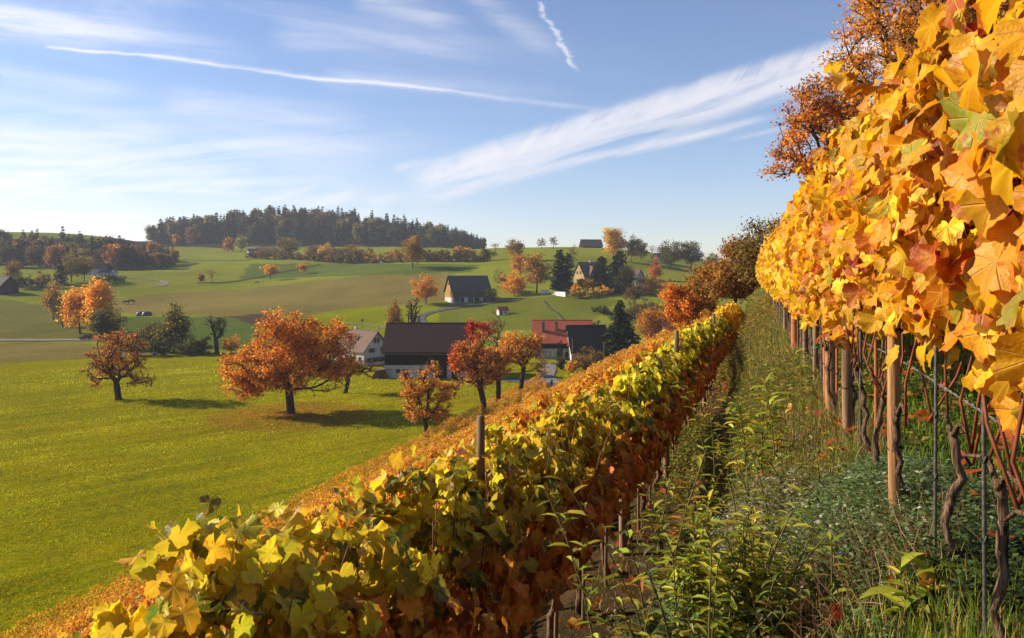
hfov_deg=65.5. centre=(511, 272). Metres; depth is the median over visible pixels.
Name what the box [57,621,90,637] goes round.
grapevine
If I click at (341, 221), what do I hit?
forest tree
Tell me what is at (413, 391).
pear tree
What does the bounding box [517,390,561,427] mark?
grapevine
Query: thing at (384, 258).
shrub
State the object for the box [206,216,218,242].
forest conifer
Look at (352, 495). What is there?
grapevine
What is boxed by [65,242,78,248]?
ridge tree
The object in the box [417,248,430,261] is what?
shrub
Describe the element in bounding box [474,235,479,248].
forest conifer
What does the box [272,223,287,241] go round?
forest tree
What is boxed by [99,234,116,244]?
ridge tree
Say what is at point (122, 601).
grapevine
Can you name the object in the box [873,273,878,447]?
vine stake
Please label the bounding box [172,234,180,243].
broadleaf tree
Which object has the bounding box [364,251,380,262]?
shrub
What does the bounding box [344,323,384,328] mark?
path meadow
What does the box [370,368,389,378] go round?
woodpile
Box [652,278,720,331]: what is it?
maple tree
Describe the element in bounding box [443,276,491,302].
hill barn
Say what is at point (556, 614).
vine stake
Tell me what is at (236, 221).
forest tree
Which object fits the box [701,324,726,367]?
grapevine
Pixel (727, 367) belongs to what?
ground cover
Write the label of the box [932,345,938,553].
vine stake
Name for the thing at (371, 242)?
forest conifer
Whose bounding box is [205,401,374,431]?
fallen leaves
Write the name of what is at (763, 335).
leafy weed
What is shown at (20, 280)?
shrub
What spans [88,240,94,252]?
ridge conifer
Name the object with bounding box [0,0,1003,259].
sky
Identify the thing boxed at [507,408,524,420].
grapevine
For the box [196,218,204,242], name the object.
forest conifer
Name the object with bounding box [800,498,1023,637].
ground cover
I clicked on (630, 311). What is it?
shrub
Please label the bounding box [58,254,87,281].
broadleaf tree
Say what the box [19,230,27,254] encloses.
ridge conifer
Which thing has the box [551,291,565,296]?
garden wall
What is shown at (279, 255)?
shrub
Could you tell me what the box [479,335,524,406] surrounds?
pear tree
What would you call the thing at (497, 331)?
bare tree
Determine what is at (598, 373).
grapevine
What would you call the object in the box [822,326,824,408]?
wooden post
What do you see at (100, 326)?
broadleaf tree
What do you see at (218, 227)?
forest conifer
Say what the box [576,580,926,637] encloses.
ground cover
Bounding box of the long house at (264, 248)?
[256,247,275,252]
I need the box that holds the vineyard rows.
[0,310,712,637]
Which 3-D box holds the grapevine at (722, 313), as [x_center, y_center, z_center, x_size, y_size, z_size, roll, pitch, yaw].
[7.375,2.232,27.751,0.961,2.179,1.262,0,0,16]
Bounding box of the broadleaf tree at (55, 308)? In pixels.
[49,294,70,326]
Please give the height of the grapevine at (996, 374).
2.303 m
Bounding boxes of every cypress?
[555,342,559,361]
[559,341,562,358]
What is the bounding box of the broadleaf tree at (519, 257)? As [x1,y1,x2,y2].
[509,252,525,275]
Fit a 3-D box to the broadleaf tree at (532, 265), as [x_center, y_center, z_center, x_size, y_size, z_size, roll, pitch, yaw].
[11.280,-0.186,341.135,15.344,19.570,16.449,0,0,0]
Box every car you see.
[79,335,93,339]
[151,351,168,354]
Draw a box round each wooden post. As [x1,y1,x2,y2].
[476,415,485,636]
[509,543,521,637]
[618,470,627,556]
[664,445,669,477]
[674,330,678,442]
[702,390,705,406]
[712,314,715,370]
[783,306,786,332]
[791,311,798,350]
[802,326,808,364]
[812,320,818,383]
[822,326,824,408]
[824,304,835,410]
[841,311,853,441]
[887,320,903,520]
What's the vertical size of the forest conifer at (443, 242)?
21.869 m
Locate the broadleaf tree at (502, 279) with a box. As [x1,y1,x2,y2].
[496,273,513,289]
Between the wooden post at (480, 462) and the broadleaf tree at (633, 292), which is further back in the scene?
the broadleaf tree at (633, 292)
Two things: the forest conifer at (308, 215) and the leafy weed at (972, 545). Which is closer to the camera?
the leafy weed at (972, 545)
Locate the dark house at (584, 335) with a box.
[565,322,610,360]
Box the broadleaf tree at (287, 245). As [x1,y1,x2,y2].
[275,237,302,258]
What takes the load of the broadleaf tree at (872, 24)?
on the terrain at (350, 294)
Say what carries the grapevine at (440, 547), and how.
on the terrain at (350, 294)
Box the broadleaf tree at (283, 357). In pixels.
[215,305,362,414]
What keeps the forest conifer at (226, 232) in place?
on the terrain at (350, 294)
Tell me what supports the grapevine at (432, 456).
on the terrain at (350, 294)
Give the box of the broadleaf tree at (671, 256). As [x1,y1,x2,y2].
[655,239,688,269]
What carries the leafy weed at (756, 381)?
on the terrain at (350, 294)
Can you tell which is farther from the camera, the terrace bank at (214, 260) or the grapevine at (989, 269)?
the terrace bank at (214, 260)
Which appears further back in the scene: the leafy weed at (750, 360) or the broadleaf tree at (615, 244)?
the broadleaf tree at (615, 244)
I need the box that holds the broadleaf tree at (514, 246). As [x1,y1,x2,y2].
[504,238,525,257]
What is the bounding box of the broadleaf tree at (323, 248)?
[317,243,330,254]
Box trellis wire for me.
[856,338,1023,437]
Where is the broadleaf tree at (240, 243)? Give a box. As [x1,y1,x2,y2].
[234,235,247,250]
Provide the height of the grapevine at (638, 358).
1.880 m
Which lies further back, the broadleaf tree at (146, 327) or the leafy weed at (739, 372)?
the broadleaf tree at (146, 327)
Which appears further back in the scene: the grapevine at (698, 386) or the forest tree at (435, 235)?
the forest tree at (435, 235)
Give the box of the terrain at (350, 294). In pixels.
[0,228,1023,637]
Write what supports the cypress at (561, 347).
on the terrain at (350, 294)
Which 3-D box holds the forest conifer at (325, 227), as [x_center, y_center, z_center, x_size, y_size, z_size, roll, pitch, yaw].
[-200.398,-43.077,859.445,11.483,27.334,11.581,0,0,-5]
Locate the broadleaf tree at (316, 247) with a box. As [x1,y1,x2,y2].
[305,244,318,252]
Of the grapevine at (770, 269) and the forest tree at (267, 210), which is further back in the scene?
the forest tree at (267, 210)
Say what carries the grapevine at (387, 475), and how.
on the terrain at (350, 294)
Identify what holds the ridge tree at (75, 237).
on the terrain at (350, 294)
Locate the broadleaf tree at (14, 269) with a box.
[3,258,22,278]
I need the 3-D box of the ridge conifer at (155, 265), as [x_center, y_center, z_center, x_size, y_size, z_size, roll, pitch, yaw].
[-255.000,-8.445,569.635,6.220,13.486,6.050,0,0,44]
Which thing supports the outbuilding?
on the terrain at (350, 294)
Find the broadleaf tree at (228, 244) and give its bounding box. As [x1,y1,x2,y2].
[221,235,236,250]
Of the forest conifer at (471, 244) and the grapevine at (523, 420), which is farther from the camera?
the forest conifer at (471, 244)
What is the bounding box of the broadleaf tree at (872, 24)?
[811,0,1009,104]
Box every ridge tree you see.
[0,229,11,240]
[0,237,7,252]
[0,243,16,265]
[6,236,32,259]
[23,244,38,266]
[25,232,38,241]
[30,247,45,266]
[31,238,48,256]
[32,238,47,250]
[41,244,65,269]
[52,241,71,264]
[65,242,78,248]
[66,247,82,262]
[71,234,83,242]
[74,240,83,248]
[77,248,89,262]
[81,242,97,258]
[85,251,96,259]
[89,237,105,245]
[97,247,110,264]
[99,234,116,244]
[100,243,116,248]
[101,244,124,269]
[111,242,129,268]
[117,237,133,244]
[138,250,151,267]
[146,241,162,251]
[149,253,153,265]
[152,246,167,254]
[153,251,169,269]
[164,253,171,266]
[168,249,179,262]
[168,254,174,265]
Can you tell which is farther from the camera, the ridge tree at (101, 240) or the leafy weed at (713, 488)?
the ridge tree at (101, 240)
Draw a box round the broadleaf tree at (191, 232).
[184,225,199,245]
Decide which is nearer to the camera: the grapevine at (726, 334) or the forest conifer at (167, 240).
the grapevine at (726, 334)
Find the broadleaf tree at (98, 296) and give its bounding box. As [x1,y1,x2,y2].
[75,275,124,335]
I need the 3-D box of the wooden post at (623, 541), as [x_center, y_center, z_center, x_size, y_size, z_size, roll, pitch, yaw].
[1.145,2.443,8.239,0.085,1.453,0.147,0,0,-6]
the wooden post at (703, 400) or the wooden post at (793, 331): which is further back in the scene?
the wooden post at (703, 400)
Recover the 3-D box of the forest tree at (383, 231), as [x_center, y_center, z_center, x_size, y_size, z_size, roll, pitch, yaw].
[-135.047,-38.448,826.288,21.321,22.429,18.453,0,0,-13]
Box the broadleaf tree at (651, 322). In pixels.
[633,303,670,339]
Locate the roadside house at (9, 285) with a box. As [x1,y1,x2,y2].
[0,276,20,294]
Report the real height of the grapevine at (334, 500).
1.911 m
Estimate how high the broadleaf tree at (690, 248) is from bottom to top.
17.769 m
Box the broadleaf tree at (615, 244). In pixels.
[601,225,629,259]
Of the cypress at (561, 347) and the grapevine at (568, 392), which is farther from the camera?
the cypress at (561, 347)
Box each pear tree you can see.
[78,327,157,399]
[332,353,379,393]
[396,357,459,436]
[433,319,506,414]
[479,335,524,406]
[495,330,548,394]
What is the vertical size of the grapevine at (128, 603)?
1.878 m
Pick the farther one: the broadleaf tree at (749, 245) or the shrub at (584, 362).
the shrub at (584, 362)
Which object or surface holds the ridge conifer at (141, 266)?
on the terrain at (350, 294)
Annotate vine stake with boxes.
[554,612,558,637]
[581,523,585,620]
[604,525,607,585]
[637,441,639,529]
[649,484,650,504]
[797,318,798,346]
[809,326,811,367]
[820,321,822,381]
[835,310,838,406]
[858,328,862,457]
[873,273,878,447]
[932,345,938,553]
[980,394,988,637]
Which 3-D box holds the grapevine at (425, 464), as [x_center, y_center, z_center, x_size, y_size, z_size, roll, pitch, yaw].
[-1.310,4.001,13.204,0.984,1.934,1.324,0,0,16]
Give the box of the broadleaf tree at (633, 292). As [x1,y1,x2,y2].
[622,283,644,300]
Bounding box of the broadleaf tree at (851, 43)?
[809,35,881,146]
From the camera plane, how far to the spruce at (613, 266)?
333.70 m
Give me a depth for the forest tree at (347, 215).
955.38 m
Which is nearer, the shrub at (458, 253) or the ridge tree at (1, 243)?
the shrub at (458, 253)
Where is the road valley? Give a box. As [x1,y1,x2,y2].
[0,339,104,340]
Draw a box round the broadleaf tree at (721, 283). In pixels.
[682,234,761,303]
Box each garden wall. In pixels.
[541,290,548,293]
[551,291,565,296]
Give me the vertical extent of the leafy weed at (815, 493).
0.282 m
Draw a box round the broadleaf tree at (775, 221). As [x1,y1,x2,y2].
[765,213,784,232]
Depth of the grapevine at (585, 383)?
24.13 m
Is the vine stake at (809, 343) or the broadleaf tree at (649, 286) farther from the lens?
the broadleaf tree at (649, 286)
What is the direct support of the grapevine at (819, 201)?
on the terrain at (350, 294)
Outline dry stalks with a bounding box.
[717,457,997,637]
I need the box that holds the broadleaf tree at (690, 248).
[679,240,705,270]
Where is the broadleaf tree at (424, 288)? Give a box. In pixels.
[406,272,445,303]
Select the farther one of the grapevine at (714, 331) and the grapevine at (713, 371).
the grapevine at (714, 331)
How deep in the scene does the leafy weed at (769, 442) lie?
6.62 m
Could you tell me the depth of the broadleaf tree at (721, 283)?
49.22 m
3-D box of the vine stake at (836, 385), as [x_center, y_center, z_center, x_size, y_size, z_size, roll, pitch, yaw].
[2.571,0.650,6.304,0.031,1.550,0.032,0,0,16]
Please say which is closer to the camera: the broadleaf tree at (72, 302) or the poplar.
the broadleaf tree at (72, 302)
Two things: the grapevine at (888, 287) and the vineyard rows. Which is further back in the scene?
the vineyard rows
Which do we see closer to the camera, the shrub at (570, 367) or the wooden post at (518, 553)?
the wooden post at (518, 553)
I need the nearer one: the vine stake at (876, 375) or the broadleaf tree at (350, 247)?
the vine stake at (876, 375)
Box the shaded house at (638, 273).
[630,269,643,289]
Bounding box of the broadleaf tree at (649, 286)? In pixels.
[636,274,667,294]
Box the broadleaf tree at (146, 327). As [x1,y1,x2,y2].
[137,321,163,351]
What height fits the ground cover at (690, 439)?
3.624 m
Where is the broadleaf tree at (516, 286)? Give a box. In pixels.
[500,267,525,295]
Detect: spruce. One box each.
[52,257,68,284]
[549,249,571,290]
[561,253,575,288]
[588,256,612,291]
[594,300,641,360]
[604,250,630,294]
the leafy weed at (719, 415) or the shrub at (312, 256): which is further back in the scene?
the shrub at (312, 256)
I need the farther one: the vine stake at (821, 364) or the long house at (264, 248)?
the long house at (264, 248)
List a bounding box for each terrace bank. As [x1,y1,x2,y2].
[182,259,246,260]
[197,265,319,282]
[542,300,564,319]
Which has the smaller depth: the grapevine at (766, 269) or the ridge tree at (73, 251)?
the grapevine at (766, 269)
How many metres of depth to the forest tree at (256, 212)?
960.71 m
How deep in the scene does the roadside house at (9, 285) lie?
396.97 m
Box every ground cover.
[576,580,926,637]
[612,464,855,637]
[645,346,998,516]
[708,292,800,401]
[751,443,1023,637]
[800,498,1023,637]
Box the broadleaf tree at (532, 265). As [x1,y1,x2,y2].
[521,250,553,293]
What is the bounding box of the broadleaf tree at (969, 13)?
[852,0,1012,98]
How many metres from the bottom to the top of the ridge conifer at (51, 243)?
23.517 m
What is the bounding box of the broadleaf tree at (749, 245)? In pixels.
[724,213,783,289]
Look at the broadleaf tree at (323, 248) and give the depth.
567.70 m
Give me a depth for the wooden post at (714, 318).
21.97 m
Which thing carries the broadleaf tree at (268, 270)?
on the terrain at (350, 294)
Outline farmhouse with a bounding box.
[331,327,384,365]
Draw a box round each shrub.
[11,274,33,287]
[27,271,51,287]
[95,276,112,282]
[108,275,125,281]
[123,330,150,354]
[148,337,172,355]
[172,335,200,354]
[192,336,213,354]
[218,334,240,351]
[245,251,257,257]
[253,247,275,258]
[263,250,277,258]
[273,250,291,258]
[286,251,295,259]
[294,252,308,259]
[300,246,317,259]
[309,251,319,260]
[315,250,327,261]
[323,246,342,262]
[331,246,351,262]
[344,249,357,262]
[351,248,365,262]
[357,247,374,261]
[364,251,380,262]
[376,251,393,262]
[388,249,402,262]
[395,249,403,261]
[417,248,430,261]
[427,250,439,260]
[434,249,450,261]
[441,251,457,260]
[451,247,467,261]
[459,249,477,260]
[467,252,486,261]
[479,248,496,260]
[483,288,497,301]
[555,355,566,369]
[565,360,577,371]
[569,289,590,298]
[570,283,580,291]
[570,345,603,369]
[577,278,589,288]
[581,279,594,290]
[585,287,600,296]
[590,305,610,314]
[594,285,613,295]
[595,281,604,288]
[621,300,642,320]
[632,296,658,314]
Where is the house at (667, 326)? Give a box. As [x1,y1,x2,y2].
[663,318,674,335]
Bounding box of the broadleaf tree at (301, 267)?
[295,263,308,272]
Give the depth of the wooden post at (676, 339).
12.97 m
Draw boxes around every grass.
[558,371,734,637]
[676,287,1021,637]
[742,290,887,524]
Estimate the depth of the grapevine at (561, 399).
13.46 m
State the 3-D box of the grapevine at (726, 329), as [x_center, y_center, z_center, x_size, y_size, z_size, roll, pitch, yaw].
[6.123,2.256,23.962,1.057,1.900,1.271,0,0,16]
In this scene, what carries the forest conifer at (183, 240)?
on the terrain at (350, 294)
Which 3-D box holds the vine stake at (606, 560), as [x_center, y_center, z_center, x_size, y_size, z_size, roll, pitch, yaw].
[0.877,2.437,7.402,0.044,1.450,0.031,0,0,-6]
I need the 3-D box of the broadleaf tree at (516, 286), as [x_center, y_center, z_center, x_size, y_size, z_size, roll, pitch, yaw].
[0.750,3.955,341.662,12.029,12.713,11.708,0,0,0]
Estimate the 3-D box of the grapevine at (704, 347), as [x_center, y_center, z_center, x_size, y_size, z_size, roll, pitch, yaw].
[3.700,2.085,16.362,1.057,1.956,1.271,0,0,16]
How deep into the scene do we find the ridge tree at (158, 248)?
589.09 m
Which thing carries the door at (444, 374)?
in the barn at (411, 346)
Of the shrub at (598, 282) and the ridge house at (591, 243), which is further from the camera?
the ridge house at (591, 243)
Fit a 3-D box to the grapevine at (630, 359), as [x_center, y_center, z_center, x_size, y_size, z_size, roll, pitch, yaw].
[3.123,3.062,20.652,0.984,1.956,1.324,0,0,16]
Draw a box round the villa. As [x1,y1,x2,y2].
[572,260,602,282]
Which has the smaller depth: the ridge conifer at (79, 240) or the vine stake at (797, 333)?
the vine stake at (797, 333)
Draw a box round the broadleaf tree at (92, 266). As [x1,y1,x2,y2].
[74,254,97,280]
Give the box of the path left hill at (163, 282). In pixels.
[133,278,168,286]
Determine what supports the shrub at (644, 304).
on the terrain at (350, 294)
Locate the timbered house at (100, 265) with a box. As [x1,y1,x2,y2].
[86,260,107,275]
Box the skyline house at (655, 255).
[650,253,664,262]
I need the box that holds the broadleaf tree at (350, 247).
[340,243,361,256]
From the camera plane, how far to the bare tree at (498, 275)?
361.64 m
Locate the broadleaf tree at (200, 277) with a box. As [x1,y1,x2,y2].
[197,273,204,280]
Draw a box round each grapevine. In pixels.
[47,632,71,637]
[49,629,76,637]
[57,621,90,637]
[61,616,91,636]
[67,613,93,635]
[71,621,93,634]
[72,494,424,637]
[75,625,91,632]
[110,597,131,605]
[120,594,138,601]
[123,597,135,608]
[127,582,172,616]
[127,599,150,612]
[131,590,148,606]
[132,595,160,605]
[223,619,271,637]
[304,505,328,529]
[306,445,533,637]
[312,513,402,613]
[317,501,334,511]
[317,519,363,561]
[321,499,338,508]
[324,493,445,615]
[324,498,351,525]
[338,492,349,502]
[342,484,368,501]
[373,465,406,501]
[379,484,414,509]
[389,446,592,634]
[389,468,400,475]
[390,460,426,494]
[398,458,446,496]
[405,457,464,583]
[420,447,448,470]
[439,432,518,507]
[441,446,457,468]
[447,423,621,637]
[449,431,490,466]
[449,439,466,450]
[493,424,509,447]
[502,409,522,432]
[503,408,540,435]
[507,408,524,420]
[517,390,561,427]
[517,401,643,614]
[528,398,548,417]
[529,389,562,410]
[542,383,579,416]
[547,391,660,574]
[561,389,579,398]
[569,383,582,394]
[576,378,592,389]
[580,370,602,388]
[580,381,599,399]
[587,391,672,542]
[588,366,617,390]
[590,377,611,396]
[593,369,603,381]
[596,362,684,514]
[602,362,621,384]
[613,354,690,491]
[616,359,633,371]
[621,354,639,369]
[626,352,644,365]
[633,346,652,360]
[639,357,697,471]
[641,346,704,454]
[645,339,662,356]
[648,344,707,435]
[656,336,712,424]
[665,339,716,422]
[671,329,717,414]
[679,326,722,409]
[681,322,724,401]
[690,320,728,390]
[701,319,732,348]
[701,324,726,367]
[702,324,729,378]
[703,324,730,374]
[704,316,734,345]
[705,318,732,338]
[708,315,735,361]
[713,305,737,336]
[714,304,738,334]
[723,302,742,350]
[733,303,743,322]
[759,225,779,293]
[759,234,772,293]
[762,227,778,301]
[762,246,781,308]
[764,225,779,296]
[764,228,779,297]
[764,231,777,274]
[765,244,775,296]
[766,218,790,337]
[766,252,789,332]
[768,258,784,301]
[770,216,800,338]
[772,217,802,347]
[773,224,802,349]
[775,166,815,358]
[775,206,809,356]
[778,166,819,369]
[783,184,812,323]
[785,151,829,325]
[789,125,858,415]
[792,168,858,434]
[800,125,873,456]
[809,90,913,472]
[818,44,964,514]
[824,20,998,567]
[853,3,1022,637]
[894,0,1023,521]
[953,0,1023,329]
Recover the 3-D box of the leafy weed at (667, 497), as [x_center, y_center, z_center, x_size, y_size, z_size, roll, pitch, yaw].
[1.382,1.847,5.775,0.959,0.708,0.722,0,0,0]
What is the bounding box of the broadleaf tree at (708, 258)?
[703,251,721,264]
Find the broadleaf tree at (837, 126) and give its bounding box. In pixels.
[800,96,906,185]
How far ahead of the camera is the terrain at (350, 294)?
127.90 m
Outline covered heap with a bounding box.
[141,311,151,315]
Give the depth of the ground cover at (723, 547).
5.00 m
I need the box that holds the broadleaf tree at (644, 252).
[635,241,649,258]
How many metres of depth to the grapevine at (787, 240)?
7.76 m
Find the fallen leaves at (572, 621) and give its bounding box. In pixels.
[558,316,1023,637]
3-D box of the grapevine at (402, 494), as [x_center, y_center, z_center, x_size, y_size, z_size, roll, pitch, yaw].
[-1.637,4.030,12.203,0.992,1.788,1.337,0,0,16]
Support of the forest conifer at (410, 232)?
on the terrain at (350, 294)
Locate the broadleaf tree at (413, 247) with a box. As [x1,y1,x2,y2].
[399,235,427,267]
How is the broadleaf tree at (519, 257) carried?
on the terrain at (350, 294)
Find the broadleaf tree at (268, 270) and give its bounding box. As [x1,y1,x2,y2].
[260,264,279,279]
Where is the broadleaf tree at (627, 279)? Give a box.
[613,264,638,293]
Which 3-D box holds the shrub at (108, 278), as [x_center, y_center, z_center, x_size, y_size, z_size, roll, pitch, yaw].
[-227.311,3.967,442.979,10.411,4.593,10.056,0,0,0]
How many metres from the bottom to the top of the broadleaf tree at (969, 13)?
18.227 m
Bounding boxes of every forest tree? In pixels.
[144,224,161,241]
[158,218,173,239]
[166,219,187,243]
[166,222,181,244]
[192,221,208,239]
[223,211,239,219]
[231,216,242,236]
[235,215,251,235]
[245,222,261,242]
[248,208,263,220]
[264,205,277,215]
[271,214,281,232]
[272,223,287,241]
[278,217,291,227]
[285,209,296,218]
[287,222,301,239]
[290,210,301,220]
[309,208,322,219]
[315,212,329,231]
[325,209,339,223]
[333,218,349,238]
[344,209,355,218]
[351,224,364,243]
[367,226,382,243]
[375,224,389,245]
[386,225,402,245]
[412,224,425,242]
[423,221,434,234]
[424,225,442,246]
[428,228,442,247]
[445,229,460,246]
[458,231,469,245]
[478,237,486,248]
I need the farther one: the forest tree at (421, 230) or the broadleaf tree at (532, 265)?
the forest tree at (421, 230)
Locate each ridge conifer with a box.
[14,248,24,267]
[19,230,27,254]
[44,237,56,265]
[59,226,64,241]
[64,234,71,244]
[76,231,82,242]
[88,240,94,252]
[89,235,97,252]
[95,238,101,255]
[104,248,111,269]
[121,248,129,269]
[126,243,139,270]
[138,252,145,269]
[151,251,159,268]
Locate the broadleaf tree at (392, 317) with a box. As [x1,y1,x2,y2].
[381,298,406,327]
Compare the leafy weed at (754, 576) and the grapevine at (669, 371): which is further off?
the grapevine at (669, 371)
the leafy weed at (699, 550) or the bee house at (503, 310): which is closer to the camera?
the leafy weed at (699, 550)
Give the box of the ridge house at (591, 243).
[579,239,602,247]
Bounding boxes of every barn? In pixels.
[381,322,474,378]
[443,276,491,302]
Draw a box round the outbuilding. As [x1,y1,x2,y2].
[97,270,118,275]
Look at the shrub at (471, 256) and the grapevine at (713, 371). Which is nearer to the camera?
the grapevine at (713, 371)
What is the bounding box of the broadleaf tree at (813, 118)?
[757,72,871,181]
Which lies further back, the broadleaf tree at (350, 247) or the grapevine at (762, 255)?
the broadleaf tree at (350, 247)
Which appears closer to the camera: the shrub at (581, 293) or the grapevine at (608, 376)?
the grapevine at (608, 376)
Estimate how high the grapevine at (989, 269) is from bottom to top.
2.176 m
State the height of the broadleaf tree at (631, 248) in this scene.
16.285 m
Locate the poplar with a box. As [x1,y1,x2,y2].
[647,257,663,280]
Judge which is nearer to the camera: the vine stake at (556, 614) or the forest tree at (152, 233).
the vine stake at (556, 614)
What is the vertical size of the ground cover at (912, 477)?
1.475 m
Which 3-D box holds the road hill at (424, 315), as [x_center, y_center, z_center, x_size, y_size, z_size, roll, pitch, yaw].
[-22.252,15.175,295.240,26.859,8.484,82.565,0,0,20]
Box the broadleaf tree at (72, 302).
[51,284,89,333]
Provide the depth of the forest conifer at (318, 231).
861.52 m
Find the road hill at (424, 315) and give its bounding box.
[416,299,519,321]
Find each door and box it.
[436,365,446,378]
[452,370,459,378]
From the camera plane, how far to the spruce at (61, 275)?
429.51 m
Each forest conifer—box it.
[154,219,167,243]
[163,217,172,243]
[179,220,187,244]
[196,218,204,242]
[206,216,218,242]
[209,222,218,243]
[214,213,220,234]
[219,218,225,241]
[222,216,233,242]
[228,216,234,239]
[230,214,238,239]
[243,215,250,241]
[254,221,262,243]
[285,220,291,241]
[299,224,306,244]
[302,212,306,224]
[305,209,310,223]
[307,220,317,245]
[314,219,321,243]
[321,220,328,243]
[323,219,334,246]
[334,225,341,244]
[336,220,347,245]
[345,222,354,245]
[361,222,368,245]
[367,222,376,246]
[378,225,386,245]
[386,223,391,244]
[399,225,406,246]
[407,222,412,240]
[420,223,432,247]
[440,227,447,247]
[462,231,467,248]
[468,233,474,249]
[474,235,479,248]
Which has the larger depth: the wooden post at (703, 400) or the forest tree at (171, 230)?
the forest tree at (171, 230)
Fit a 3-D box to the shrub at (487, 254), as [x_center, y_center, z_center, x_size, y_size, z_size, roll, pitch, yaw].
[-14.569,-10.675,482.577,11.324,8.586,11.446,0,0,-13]
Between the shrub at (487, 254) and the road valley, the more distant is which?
the shrub at (487, 254)
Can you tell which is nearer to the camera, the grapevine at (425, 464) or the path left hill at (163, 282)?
the grapevine at (425, 464)
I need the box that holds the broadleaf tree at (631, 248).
[624,233,643,260]
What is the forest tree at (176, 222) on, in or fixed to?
on the terrain at (350, 294)
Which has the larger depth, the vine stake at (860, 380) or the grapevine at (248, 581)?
the vine stake at (860, 380)
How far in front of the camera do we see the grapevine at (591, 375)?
25.13 m
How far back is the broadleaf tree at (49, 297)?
321.99 m
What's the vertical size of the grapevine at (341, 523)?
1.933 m
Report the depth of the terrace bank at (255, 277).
491.16 m
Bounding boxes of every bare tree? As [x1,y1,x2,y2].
[205,315,227,353]
[206,270,216,281]
[405,294,423,321]
[485,311,505,350]
[492,269,503,282]
[537,238,545,248]
[549,237,557,248]
[567,243,581,264]
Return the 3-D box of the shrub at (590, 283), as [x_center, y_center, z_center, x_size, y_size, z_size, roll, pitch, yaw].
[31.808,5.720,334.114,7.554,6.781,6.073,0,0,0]
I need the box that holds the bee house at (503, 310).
[496,306,508,314]
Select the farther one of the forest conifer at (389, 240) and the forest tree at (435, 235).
the forest conifer at (389, 240)
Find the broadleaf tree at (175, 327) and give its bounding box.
[147,297,195,352]
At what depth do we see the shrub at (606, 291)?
327.00 m
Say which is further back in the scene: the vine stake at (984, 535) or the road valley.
the road valley
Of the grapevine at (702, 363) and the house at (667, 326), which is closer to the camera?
the grapevine at (702, 363)
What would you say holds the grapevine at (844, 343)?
on the terrain at (350, 294)
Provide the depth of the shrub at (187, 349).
210.31 m
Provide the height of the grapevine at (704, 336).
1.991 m
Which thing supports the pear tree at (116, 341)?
on the terrain at (350, 294)
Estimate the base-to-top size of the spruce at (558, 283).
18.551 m
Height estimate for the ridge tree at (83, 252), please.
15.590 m
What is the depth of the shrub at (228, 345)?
216.66 m
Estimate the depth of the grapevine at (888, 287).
2.98 m
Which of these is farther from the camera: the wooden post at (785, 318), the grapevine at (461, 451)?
the wooden post at (785, 318)
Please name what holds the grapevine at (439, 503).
on the terrain at (350, 294)
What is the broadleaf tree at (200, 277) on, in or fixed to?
on the terrain at (350, 294)
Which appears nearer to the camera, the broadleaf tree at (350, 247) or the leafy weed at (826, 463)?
the leafy weed at (826, 463)
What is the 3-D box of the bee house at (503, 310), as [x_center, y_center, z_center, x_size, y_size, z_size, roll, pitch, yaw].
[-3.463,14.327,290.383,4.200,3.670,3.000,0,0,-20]
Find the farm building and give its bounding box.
[532,319,592,358]
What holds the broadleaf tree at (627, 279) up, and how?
on the terrain at (350, 294)
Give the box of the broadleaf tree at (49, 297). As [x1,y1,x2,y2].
[37,279,63,319]
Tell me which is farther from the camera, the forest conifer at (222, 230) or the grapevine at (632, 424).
the forest conifer at (222, 230)
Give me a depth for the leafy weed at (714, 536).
5.50 m
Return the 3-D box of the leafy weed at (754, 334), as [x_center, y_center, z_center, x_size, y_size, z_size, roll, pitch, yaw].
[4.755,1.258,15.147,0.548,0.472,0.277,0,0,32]
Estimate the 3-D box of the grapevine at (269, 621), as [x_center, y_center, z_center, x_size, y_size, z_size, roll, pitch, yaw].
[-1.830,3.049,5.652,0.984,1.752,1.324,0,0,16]
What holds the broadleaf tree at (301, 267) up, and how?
on the terrain at (350, 294)
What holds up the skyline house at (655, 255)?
on the terrain at (350, 294)
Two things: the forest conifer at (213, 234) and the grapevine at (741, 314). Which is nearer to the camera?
the grapevine at (741, 314)
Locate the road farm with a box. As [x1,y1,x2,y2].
[493,376,556,386]
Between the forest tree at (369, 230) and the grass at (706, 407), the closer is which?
the grass at (706, 407)
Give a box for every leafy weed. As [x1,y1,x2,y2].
[535,484,858,637]
[545,446,727,637]
[586,576,756,637]
[601,621,672,637]
[631,527,790,637]
[634,470,751,581]
[640,496,837,635]
[640,567,711,636]
[670,381,785,482]
[699,518,728,554]
[703,465,743,516]
[708,434,740,477]
[715,399,747,435]
[717,348,814,491]
[723,429,819,532]
[723,516,793,569]
[731,359,750,382]
[731,529,795,587]
[733,347,762,371]
[734,365,745,381]
[737,370,754,392]
[743,447,796,492]
[747,326,772,348]
[747,345,768,369]
[752,364,776,394]
[758,329,775,343]
[758,432,789,456]
[763,326,787,358]
[770,411,816,454]
[783,410,807,438]
[792,427,845,483]
[799,442,849,492]
[801,476,839,508]
[859,550,962,626]
[916,523,1012,572]
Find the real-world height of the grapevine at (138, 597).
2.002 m
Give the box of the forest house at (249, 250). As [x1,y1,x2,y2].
[246,248,259,255]
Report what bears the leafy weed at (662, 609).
on the terrain at (350, 294)
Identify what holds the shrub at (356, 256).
on the terrain at (350, 294)
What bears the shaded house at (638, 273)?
on the terrain at (350, 294)
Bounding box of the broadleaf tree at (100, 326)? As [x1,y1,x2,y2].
[82,303,131,349]

